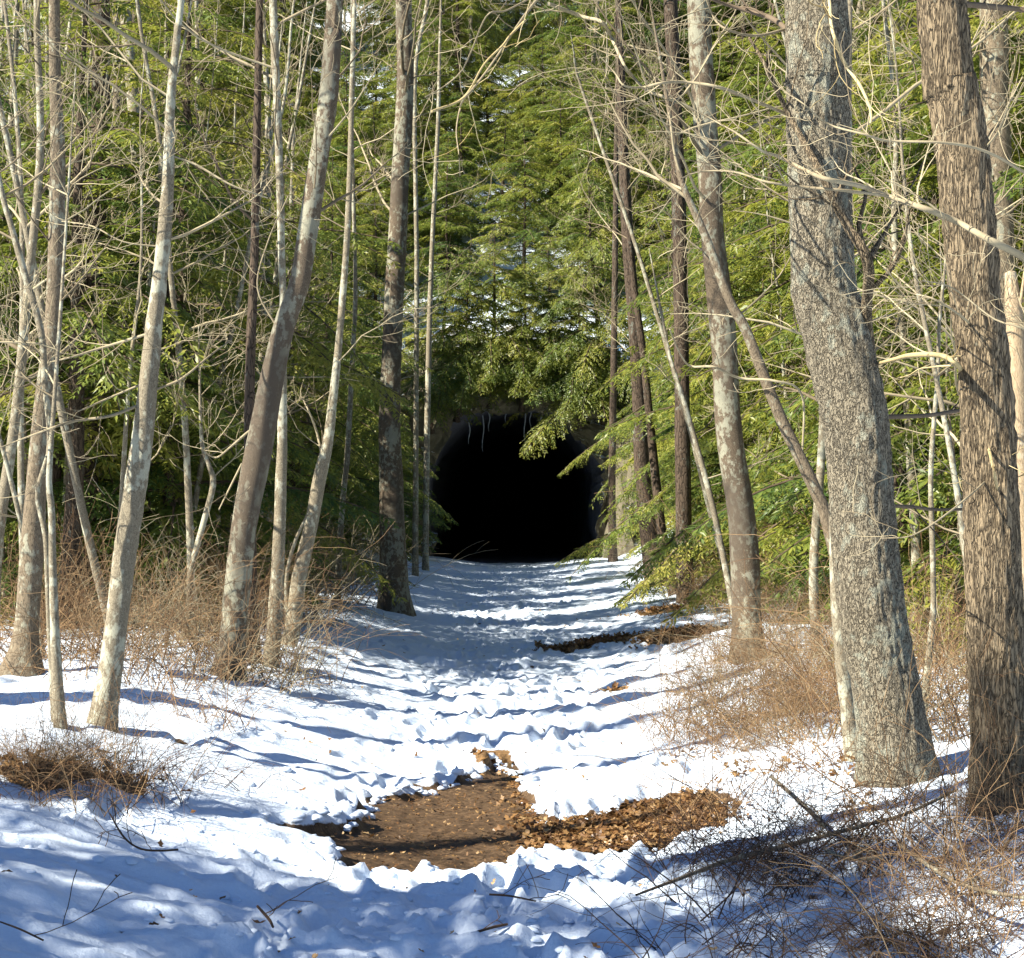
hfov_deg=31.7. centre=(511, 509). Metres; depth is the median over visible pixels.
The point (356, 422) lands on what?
hemlock tree
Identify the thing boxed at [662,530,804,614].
bramble
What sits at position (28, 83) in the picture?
bare tree
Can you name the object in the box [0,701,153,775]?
bramble
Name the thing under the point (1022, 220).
hemlock tree
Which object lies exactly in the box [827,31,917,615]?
bare tree
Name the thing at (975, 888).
fallen branch
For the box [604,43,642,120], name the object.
hemlock tree
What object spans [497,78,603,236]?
hemlock tree
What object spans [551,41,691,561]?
bare tree
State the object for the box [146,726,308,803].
bramble
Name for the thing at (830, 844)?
bramble
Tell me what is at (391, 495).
bare tree
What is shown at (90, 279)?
bare tree
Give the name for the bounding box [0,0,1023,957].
snowy ground
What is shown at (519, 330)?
hemlock tree
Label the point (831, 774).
leaf litter
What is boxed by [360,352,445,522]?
hemlock tree
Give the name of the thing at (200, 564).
bramble
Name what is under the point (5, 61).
bare tree
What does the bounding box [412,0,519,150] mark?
hemlock tree
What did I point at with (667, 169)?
bare tree
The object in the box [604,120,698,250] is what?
hemlock tree
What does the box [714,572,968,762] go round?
bramble
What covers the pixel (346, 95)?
hemlock tree
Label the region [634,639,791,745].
bramble
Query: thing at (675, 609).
bramble
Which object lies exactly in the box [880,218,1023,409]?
bare sapling
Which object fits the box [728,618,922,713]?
bramble
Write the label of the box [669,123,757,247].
hemlock tree
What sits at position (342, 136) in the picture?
hemlock tree
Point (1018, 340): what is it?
dead snag
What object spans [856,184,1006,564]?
bare sapling
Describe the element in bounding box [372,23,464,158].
hemlock tree
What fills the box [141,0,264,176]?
hemlock tree
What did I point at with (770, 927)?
bramble
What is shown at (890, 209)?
bare sapling
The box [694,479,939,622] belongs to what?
bramble
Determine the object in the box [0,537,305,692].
bramble
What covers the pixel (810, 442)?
hemlock tree
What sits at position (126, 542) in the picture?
bare tree
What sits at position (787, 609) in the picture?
bramble
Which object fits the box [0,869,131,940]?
fallen branch
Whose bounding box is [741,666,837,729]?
bramble
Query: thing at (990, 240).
bare tree
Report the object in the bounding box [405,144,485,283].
hemlock tree
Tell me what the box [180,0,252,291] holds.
bare tree
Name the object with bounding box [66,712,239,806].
bramble
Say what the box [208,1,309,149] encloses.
hemlock tree
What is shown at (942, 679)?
bramble
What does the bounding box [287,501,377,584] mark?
bramble
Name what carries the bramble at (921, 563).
on the snowy ground
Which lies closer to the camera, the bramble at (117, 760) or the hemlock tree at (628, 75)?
the bramble at (117, 760)
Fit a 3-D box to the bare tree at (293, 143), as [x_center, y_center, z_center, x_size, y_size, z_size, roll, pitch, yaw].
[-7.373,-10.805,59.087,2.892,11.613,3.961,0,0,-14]
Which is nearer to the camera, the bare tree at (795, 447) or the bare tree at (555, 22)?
the bare tree at (795, 447)
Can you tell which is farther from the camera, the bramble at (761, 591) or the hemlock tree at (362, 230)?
the hemlock tree at (362, 230)
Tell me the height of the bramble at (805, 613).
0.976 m
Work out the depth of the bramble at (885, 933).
6.18 m
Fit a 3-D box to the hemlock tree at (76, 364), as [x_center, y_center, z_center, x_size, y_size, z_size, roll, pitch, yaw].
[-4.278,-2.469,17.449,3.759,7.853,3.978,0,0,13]
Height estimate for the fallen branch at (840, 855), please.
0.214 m
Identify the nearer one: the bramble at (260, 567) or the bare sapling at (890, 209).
the bare sapling at (890, 209)
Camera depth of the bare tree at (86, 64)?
57.28 m
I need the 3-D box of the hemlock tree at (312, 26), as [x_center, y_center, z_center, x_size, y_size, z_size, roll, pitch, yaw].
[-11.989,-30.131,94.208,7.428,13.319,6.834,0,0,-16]
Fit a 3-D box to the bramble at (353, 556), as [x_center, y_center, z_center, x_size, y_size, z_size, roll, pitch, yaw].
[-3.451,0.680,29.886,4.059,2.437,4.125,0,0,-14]
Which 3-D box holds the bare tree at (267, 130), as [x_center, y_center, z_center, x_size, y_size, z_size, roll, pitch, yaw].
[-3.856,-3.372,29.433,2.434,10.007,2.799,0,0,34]
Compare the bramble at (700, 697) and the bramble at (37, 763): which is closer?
the bramble at (37, 763)
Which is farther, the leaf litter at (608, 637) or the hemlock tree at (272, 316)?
the hemlock tree at (272, 316)
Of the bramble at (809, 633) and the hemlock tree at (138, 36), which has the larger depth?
the hemlock tree at (138, 36)
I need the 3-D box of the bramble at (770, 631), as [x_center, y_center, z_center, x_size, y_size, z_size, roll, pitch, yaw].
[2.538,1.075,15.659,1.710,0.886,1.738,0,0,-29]
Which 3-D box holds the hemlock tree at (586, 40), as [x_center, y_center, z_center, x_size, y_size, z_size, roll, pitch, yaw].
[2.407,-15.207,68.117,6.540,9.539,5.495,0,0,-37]
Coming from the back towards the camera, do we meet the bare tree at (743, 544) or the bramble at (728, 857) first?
the bare tree at (743, 544)
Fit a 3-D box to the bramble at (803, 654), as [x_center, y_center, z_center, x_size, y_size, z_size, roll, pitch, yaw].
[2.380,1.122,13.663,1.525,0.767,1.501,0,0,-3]
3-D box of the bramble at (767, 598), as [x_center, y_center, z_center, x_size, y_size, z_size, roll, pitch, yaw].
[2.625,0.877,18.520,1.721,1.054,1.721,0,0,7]
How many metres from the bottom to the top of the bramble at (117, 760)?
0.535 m
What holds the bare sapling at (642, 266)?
on the snowy ground
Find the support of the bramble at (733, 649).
on the snowy ground
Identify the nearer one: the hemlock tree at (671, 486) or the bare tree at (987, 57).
the bare tree at (987, 57)
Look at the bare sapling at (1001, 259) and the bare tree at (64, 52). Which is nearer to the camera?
the bare sapling at (1001, 259)
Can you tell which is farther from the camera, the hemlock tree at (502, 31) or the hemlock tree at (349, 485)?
the hemlock tree at (502, 31)
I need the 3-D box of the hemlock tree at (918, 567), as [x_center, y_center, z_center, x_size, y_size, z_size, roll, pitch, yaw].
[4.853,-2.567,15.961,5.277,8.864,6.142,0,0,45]
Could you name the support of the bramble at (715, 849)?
on the snowy ground
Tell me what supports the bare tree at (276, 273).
on the snowy ground
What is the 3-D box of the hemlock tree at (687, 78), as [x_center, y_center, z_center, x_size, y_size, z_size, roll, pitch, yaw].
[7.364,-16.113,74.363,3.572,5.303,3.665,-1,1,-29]
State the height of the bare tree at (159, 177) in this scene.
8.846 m
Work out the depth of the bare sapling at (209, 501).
16.50 m
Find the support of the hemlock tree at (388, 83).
on the snowy ground
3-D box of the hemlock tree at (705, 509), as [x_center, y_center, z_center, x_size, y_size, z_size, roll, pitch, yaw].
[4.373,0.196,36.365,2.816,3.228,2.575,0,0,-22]
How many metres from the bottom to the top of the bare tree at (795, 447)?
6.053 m
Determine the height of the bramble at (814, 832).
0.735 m
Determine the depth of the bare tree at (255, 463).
13.80 m
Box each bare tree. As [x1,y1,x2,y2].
[0,0,59,616]
[0,0,64,121]
[0,0,84,180]
[0,0,119,564]
[0,0,148,600]
[0,0,161,676]
[0,0,175,538]
[0,0,344,732]
[0,8,136,586]
[0,9,23,94]
[0,95,53,616]
[0,98,134,622]
[1,0,105,554]
[1,0,268,624]
[2,1,127,314]
[3,0,136,300]
[3,0,275,592]
[5,0,78,123]
[12,14,118,467]
[20,21,90,132]
[27,1,241,331]
[43,0,137,573]
[63,0,294,627]
[66,0,226,623]
[74,1,123,141]
[100,0,326,667]
[110,25,120,106]
[117,0,245,458]
[136,0,270,342]
[136,0,384,617]
[140,0,429,682]
[150,68,249,566]
[160,0,262,663]
[171,1,316,606]
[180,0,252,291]
[186,0,351,571]
[199,0,368,587]
[215,0,373,559]
[232,0,463,646]
[240,23,310,338]
[267,0,517,616]
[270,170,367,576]
[271,113,344,538]
[274,2,327,258]
[343,4,345,23]
[365,134,476,410]
[431,0,498,141]
[496,0,687,585]
[515,0,921,664]
[518,0,564,73]
[518,0,644,213]
[535,0,876,602]
[535,3,726,595]
[543,127,660,408]
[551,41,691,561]
[560,0,632,225]
[577,0,828,553]
[631,0,688,279]
[636,0,1023,329]
[641,0,1023,761]
[641,101,947,370]
[694,131,766,266]
[695,134,781,398]
[698,0,911,322]
[745,118,803,598]
[748,27,920,652]
[767,0,975,483]
[773,0,931,401]
[788,0,908,522]
[788,1,969,517]
[790,0,952,645]
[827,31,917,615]
[852,0,1023,307]
[910,117,1023,624]
[913,218,1023,337]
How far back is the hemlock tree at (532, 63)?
74.79 m
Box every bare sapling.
[0,0,127,720]
[0,0,228,728]
[0,17,109,513]
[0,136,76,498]
[0,173,93,634]
[0,217,45,657]
[39,0,270,524]
[135,241,232,617]
[158,221,315,631]
[251,0,471,599]
[346,0,496,575]
[381,0,508,570]
[487,0,736,564]
[641,220,820,616]
[743,0,1023,446]
[744,0,1022,560]
[774,228,923,568]
[777,0,1023,656]
[783,7,948,390]
[851,0,1023,717]
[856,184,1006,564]
[860,110,1023,333]
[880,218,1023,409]
[892,12,1023,401]
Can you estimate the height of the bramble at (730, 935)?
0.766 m
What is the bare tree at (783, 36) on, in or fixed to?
on the snowy ground
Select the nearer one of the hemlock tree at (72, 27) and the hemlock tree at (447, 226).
the hemlock tree at (447, 226)
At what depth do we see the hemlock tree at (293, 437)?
30.80 m
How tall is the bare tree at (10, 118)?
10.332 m
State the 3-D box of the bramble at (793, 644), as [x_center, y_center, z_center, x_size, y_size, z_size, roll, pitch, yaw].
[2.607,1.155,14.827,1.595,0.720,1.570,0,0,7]
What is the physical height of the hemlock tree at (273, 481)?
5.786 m
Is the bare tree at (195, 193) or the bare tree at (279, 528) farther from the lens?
the bare tree at (195, 193)
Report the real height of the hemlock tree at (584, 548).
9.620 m
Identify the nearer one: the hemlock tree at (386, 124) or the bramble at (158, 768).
the bramble at (158, 768)
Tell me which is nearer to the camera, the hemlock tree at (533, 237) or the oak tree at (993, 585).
the oak tree at (993, 585)
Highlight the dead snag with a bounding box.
[1004,270,1023,589]
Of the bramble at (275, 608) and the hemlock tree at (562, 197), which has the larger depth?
the hemlock tree at (562, 197)
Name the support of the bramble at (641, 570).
on the snowy ground
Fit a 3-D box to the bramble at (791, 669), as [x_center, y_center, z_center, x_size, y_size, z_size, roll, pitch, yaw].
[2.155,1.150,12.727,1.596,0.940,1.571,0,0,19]
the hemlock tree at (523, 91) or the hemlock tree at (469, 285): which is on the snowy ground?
the hemlock tree at (523, 91)
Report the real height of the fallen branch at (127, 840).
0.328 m
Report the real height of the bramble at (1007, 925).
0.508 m
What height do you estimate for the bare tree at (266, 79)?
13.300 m
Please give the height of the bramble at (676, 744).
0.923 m
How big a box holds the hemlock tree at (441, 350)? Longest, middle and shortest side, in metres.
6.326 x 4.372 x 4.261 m
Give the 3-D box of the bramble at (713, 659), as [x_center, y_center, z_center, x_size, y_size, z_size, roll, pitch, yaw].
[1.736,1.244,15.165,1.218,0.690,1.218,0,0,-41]
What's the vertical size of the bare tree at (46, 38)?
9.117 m
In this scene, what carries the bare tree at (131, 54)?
on the snowy ground
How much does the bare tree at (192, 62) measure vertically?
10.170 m
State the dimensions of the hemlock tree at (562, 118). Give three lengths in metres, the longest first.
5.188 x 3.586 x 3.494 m
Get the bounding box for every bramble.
[0,502,149,639]
[0,503,175,661]
[0,506,175,634]
[0,509,200,678]
[0,520,203,657]
[0,532,177,629]
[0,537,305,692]
[0,538,203,661]
[0,636,207,822]
[0,647,173,807]
[0,653,258,821]
[0,675,147,788]
[0,684,211,768]
[0,697,117,778]
[0,698,137,790]
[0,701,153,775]
[0,721,91,795]
[0,725,140,810]
[1,531,107,626]
[1,695,127,776]
[8,693,167,801]
[16,518,362,704]
[21,559,305,693]
[42,527,401,699]
[43,487,340,665]
[43,530,310,639]
[49,710,171,793]
[61,533,282,653]
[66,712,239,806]
[77,511,391,685]
[94,593,343,732]
[102,550,264,614]
[115,504,305,611]
[126,587,368,697]
[128,556,302,649]
[132,532,373,673]
[140,498,377,608]
[141,559,325,631]
[144,554,426,690]
[145,513,359,640]
[145,517,393,613]
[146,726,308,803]
[184,527,292,599]
[185,534,375,634]
[196,516,365,621]
[198,502,379,595]
[199,485,423,629]
[200,508,351,596]
[202,497,415,592]
[205,534,385,623]
[208,472,497,605]
[262,537,383,626]
[265,509,410,609]
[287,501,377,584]
[297,526,423,606]
[497,827,979,957]
[536,757,949,925]
[542,633,900,829]
[552,598,798,738]
[567,756,932,887]
[571,526,821,618]
[579,604,831,733]
[586,765,786,856]
[591,496,782,592]
[595,462,775,599]
[601,514,717,596]
[610,661,814,764]
[614,804,779,879]
[615,620,835,746]
[631,628,757,711]
[633,593,835,739]
[634,626,750,688]
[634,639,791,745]
[635,569,808,670]
[644,593,822,724]
[644,677,804,748]
[645,547,730,604]
[650,548,726,605]
[652,618,776,693]
[653,666,825,765]
[653,797,867,885]
[655,814,835,896]
[660,483,968,744]
[661,755,829,830]
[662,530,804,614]
[663,565,826,666]
[664,507,826,618]
[668,609,767,670]
[668,645,837,752]
[669,756,1022,879]
[673,521,829,623]
[673,617,839,737]
[674,524,1023,735]
[674,584,833,708]
[679,669,839,749]
[683,619,773,672]
[684,525,967,750]
[686,818,885,910]
[688,545,829,635]
[690,612,834,691]
[691,587,833,666]
[693,609,922,746]
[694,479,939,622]
[694,545,829,605]
[695,648,968,778]
[696,606,918,712]
[697,804,874,882]
[698,586,808,637]
[704,626,838,718]
[705,757,936,844]
[705,873,925,957]
[709,569,965,704]
[709,607,837,720]
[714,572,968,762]
[716,600,828,670]
[717,612,1023,858]
[717,811,1018,957]
[719,558,829,640]
[719,602,828,683]
[721,677,1023,920]
[723,563,832,657]
[723,643,818,710]
[724,580,821,621]
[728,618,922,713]
[728,821,1023,957]
[732,645,839,725]
[733,587,961,682]
[734,732,1023,957]
[735,609,832,676]
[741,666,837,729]
[744,610,924,685]
[755,791,949,878]
[760,535,951,643]
[762,587,805,623]
[765,604,831,655]
[768,742,1023,897]
[769,748,1023,888]
[772,593,969,748]
[780,831,1023,957]
[784,624,967,741]
[786,539,964,665]
[786,558,967,703]
[792,556,966,663]
[793,807,1019,922]
[794,740,995,824]
[810,541,1023,694]
[815,856,1022,957]
[826,591,969,749]
[867,752,1023,925]
[868,881,1023,957]
[870,737,1023,906]
[896,713,1023,834]
[900,522,965,642]
[902,517,964,650]
[909,853,1023,955]
[914,585,965,675]
[946,765,1023,846]
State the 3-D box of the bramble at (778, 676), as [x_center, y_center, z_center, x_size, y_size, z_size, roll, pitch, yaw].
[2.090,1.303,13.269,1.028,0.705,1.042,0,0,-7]
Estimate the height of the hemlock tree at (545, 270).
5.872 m
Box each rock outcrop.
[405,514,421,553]
[602,400,661,557]
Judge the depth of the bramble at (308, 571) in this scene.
22.23 m
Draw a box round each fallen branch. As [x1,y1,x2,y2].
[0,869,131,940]
[91,761,177,851]
[256,859,337,927]
[477,911,507,931]
[489,864,571,901]
[635,790,955,895]
[770,772,841,843]
[803,826,881,875]
[899,840,1023,918]
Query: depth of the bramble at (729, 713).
12.04 m
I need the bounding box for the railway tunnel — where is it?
[378,321,670,563]
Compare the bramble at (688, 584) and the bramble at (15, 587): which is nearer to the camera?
the bramble at (15, 587)
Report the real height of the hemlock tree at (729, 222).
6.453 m
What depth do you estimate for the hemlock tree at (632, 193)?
62.67 m
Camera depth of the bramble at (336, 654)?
14.62 m
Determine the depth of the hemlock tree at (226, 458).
19.23 m
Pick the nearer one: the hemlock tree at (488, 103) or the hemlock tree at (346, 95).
the hemlock tree at (346, 95)
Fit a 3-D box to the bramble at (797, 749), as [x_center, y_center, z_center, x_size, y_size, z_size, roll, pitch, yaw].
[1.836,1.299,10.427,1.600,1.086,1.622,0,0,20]
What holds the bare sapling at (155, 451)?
on the snowy ground
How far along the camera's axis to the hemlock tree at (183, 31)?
75.51 m
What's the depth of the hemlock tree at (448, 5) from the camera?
78.36 m
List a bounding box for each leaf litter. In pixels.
[0,602,729,799]
[493,764,726,855]
[661,601,872,825]
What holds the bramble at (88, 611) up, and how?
on the snowy ground
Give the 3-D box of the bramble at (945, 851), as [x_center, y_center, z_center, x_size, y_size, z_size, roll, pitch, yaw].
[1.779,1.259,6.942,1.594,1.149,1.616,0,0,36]
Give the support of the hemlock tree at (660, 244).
on the snowy ground
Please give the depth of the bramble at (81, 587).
17.54 m
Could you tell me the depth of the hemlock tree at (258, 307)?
43.10 m
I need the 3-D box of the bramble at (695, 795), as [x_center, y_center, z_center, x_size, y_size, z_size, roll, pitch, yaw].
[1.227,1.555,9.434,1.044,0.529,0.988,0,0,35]
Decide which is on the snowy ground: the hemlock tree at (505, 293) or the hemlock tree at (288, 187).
the hemlock tree at (288, 187)
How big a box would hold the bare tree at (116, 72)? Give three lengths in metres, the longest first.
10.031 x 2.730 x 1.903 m
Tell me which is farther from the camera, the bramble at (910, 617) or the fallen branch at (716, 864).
the bramble at (910, 617)
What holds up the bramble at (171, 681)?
on the snowy ground
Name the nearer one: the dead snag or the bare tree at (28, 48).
the dead snag
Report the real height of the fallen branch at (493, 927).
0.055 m
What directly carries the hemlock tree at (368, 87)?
on the snowy ground
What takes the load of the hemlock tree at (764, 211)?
on the snowy ground
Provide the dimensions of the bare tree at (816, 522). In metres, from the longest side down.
8.111 x 2.210 x 1.692 m
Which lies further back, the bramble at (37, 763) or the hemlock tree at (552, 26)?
the hemlock tree at (552, 26)
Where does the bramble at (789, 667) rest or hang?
on the snowy ground
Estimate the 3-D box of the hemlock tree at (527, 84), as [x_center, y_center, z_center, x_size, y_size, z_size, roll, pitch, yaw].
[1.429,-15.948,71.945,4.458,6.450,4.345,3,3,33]
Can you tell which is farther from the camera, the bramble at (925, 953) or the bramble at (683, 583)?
the bramble at (683, 583)
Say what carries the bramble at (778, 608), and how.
on the snowy ground
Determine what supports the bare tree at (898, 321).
on the snowy ground
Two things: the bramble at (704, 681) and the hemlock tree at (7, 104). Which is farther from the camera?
the hemlock tree at (7, 104)
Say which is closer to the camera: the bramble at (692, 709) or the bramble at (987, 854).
the bramble at (987, 854)
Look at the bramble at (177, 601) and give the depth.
15.76 m
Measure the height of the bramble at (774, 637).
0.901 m
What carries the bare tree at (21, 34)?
on the snowy ground
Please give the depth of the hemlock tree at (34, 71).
76.30 m
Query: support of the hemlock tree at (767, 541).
on the snowy ground
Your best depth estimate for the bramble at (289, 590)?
18.90 m
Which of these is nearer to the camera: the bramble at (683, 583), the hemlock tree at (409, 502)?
the bramble at (683, 583)
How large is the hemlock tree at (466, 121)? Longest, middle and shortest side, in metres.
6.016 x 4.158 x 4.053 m
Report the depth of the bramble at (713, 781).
9.65 m
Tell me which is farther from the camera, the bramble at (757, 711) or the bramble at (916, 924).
the bramble at (757, 711)
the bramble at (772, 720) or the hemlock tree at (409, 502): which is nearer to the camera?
the bramble at (772, 720)
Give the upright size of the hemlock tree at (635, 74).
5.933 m
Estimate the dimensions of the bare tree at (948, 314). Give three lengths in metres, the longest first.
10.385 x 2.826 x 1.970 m
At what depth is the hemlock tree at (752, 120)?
68.02 m
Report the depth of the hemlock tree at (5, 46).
30.18 m
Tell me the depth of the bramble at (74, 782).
8.32 m
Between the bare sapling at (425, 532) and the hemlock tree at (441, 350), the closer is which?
the bare sapling at (425, 532)
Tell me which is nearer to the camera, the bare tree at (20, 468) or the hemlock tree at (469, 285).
the bare tree at (20, 468)
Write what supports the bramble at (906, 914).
on the snowy ground
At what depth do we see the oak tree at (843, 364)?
9.37 m
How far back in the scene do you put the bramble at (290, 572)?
21.88 m
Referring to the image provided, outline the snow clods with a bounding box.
[4,615,986,957]
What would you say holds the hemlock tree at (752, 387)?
on the snowy ground
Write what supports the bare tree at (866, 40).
on the snowy ground
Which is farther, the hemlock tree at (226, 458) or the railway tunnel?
the railway tunnel
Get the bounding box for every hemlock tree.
[0,0,65,118]
[0,0,75,96]
[0,0,274,628]
[0,6,30,68]
[0,18,161,454]
[0,33,136,425]
[0,40,30,421]
[0,50,118,507]
[0,120,399,621]
[0,143,225,615]
[0,167,197,626]
[4,0,148,110]
[5,19,86,141]
[15,0,409,613]
[25,156,263,571]
[30,0,175,156]
[62,8,407,606]
[67,68,242,581]
[80,2,170,94]
[106,26,317,552]
[122,0,291,170]
[126,0,250,123]
[128,171,242,502]
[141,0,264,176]
[190,114,238,197]
[191,0,379,176]
[204,374,334,564]
[205,1,252,114]
[206,183,419,586]
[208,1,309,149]
[210,195,317,471]
[211,171,354,534]
[220,160,275,242]
[222,150,459,566]
[226,8,318,210]
[226,155,251,202]
[239,0,355,121]
[242,1,358,49]
[243,72,340,210]
[243,190,411,558]
[255,0,385,68]
[257,314,378,550]
[271,159,323,254]
[271,181,313,294]
[274,39,382,194]
[275,125,358,254]
[285,151,379,292]
[287,99,428,271]
[287,299,424,568]
[296,194,383,357]
[300,45,390,237]
[301,195,422,488]
[301,236,438,498]
[301,459,375,571]
[305,65,361,161]
[322,91,442,276]
[333,178,423,381]
[333,359,443,548]
[341,0,528,105]
[341,31,395,144]
[344,0,431,55]
[344,121,420,237]
[347,0,394,19]
[347,48,445,195]
[355,49,474,231]
[356,139,453,289]
[357,412,452,556]
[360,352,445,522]
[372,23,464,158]
[373,0,497,119]
[387,34,484,179]
[393,0,522,68]
[400,235,514,433]
[404,141,496,312]
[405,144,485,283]
[409,249,528,422]
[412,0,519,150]
[418,96,521,241]
[419,62,508,177]
[428,0,513,38]
[438,215,567,407]
[452,107,545,247]
[454,32,531,157]
[461,0,549,45]
[470,127,584,318]
[476,46,548,173]
[480,248,585,411]
[488,0,573,100]
[490,45,564,140]
[490,225,621,413]
[491,35,579,173]
[496,84,578,218]
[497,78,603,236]
[502,144,669,460]
[504,0,600,54]
[507,0,638,209]
[514,0,655,131]
[516,103,658,344]
[518,63,668,273]
[522,257,631,428]
[523,77,634,222]
[530,0,597,120]
[533,84,585,175]
[553,172,768,567]
[554,0,666,190]
[557,166,701,508]
[566,0,877,598]
[568,0,737,146]
[592,0,757,128]
[593,124,699,303]
[595,100,777,571]
[596,21,640,137]
[602,0,729,124]
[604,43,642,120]
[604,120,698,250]
[604,145,697,279]
[609,259,819,607]
[610,52,697,231]
[616,0,1023,616]
[616,87,926,610]
[621,224,749,561]
[626,60,687,144]
[631,72,693,193]
[660,0,1023,626]
[664,0,785,145]
[664,63,757,206]
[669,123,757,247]
[670,174,767,317]
[674,461,749,582]
[678,0,785,168]
[680,60,693,125]
[681,70,692,154]
[685,87,964,636]
[689,36,765,195]
[692,353,799,512]
[706,0,912,554]
[712,0,785,117]
[726,111,764,231]
[742,112,787,260]
[745,193,855,596]
[746,0,901,161]
[749,162,786,289]
[750,395,950,623]
[772,0,1023,667]
[779,0,884,113]
[787,0,1023,491]
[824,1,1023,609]
[853,0,975,136]
[908,60,1023,602]
[923,120,1023,619]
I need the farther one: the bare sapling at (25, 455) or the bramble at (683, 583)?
the bramble at (683, 583)
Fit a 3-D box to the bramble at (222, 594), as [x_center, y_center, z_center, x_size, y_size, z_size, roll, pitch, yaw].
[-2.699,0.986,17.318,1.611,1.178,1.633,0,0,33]
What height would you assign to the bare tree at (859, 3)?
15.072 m
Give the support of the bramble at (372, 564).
on the snowy ground
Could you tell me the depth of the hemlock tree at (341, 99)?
75.87 m
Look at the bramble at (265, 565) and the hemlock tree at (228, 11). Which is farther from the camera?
the hemlock tree at (228, 11)
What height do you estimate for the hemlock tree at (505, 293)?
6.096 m
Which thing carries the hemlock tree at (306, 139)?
on the snowy ground
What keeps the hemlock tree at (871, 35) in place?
on the snowy ground
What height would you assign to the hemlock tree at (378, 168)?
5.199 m
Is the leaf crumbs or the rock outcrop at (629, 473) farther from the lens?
the rock outcrop at (629, 473)
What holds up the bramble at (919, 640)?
on the snowy ground
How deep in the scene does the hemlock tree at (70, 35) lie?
81.72 m
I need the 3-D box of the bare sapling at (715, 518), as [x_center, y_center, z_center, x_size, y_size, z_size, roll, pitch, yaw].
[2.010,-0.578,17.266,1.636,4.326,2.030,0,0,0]
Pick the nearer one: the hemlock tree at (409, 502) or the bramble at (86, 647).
the bramble at (86, 647)
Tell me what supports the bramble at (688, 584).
on the snowy ground
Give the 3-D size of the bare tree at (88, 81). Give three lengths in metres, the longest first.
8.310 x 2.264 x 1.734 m
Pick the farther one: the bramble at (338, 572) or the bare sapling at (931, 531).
the bramble at (338, 572)
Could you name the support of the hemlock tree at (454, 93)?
on the snowy ground
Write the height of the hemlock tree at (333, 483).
8.658 m
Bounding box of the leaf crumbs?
[317,762,694,872]
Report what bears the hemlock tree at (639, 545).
on the snowy ground
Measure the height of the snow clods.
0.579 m
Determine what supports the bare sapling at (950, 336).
on the snowy ground
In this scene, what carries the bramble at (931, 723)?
on the snowy ground
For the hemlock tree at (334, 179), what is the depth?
60.88 m
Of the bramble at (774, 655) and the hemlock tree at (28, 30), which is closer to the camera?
the bramble at (774, 655)
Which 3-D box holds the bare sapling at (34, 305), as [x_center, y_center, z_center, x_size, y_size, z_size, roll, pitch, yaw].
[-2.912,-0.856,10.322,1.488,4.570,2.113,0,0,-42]
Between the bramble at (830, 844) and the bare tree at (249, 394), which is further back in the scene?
the bare tree at (249, 394)
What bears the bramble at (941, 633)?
on the snowy ground
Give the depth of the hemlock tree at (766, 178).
65.17 m
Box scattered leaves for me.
[0,585,1023,957]
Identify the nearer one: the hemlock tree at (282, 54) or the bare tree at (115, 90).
the bare tree at (115, 90)
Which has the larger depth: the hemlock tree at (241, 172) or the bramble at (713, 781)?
the hemlock tree at (241, 172)
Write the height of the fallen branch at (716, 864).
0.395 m
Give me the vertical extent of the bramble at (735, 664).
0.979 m
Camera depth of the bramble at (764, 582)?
26.04 m
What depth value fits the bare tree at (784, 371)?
23.57 m
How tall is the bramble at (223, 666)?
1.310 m
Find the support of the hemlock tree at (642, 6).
on the snowy ground
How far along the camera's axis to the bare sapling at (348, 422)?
26.59 m
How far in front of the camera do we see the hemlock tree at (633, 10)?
70.02 m
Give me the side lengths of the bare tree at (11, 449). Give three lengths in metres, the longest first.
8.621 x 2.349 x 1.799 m
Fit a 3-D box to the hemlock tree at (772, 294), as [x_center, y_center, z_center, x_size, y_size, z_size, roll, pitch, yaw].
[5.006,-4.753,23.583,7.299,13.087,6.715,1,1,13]
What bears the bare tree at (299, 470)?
on the snowy ground
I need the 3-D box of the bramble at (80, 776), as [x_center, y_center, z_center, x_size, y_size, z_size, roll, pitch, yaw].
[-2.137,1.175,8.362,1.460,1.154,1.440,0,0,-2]
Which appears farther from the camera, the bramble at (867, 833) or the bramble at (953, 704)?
the bramble at (953, 704)
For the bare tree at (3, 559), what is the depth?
18.72 m
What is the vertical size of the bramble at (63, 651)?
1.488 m
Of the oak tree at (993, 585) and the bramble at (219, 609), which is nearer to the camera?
the oak tree at (993, 585)
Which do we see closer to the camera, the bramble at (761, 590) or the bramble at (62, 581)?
the bramble at (62, 581)
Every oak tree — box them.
[381,0,1023,787]
[828,0,1023,817]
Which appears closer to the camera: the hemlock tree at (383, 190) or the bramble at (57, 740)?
the bramble at (57, 740)
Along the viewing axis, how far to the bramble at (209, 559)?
25.74 m
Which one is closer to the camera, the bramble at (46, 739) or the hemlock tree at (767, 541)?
the bramble at (46, 739)
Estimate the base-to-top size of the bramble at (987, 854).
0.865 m
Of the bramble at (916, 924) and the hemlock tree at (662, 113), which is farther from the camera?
the hemlock tree at (662, 113)
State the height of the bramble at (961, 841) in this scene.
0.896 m
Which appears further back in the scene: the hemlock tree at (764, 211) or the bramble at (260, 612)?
the hemlock tree at (764, 211)
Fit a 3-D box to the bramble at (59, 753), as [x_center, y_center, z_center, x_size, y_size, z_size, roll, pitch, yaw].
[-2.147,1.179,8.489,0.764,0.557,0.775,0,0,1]
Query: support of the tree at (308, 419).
on the snowy ground
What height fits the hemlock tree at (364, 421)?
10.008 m
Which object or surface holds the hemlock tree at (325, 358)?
on the snowy ground
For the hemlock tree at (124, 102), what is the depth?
27.88 m
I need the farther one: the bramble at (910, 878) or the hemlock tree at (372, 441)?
the hemlock tree at (372, 441)

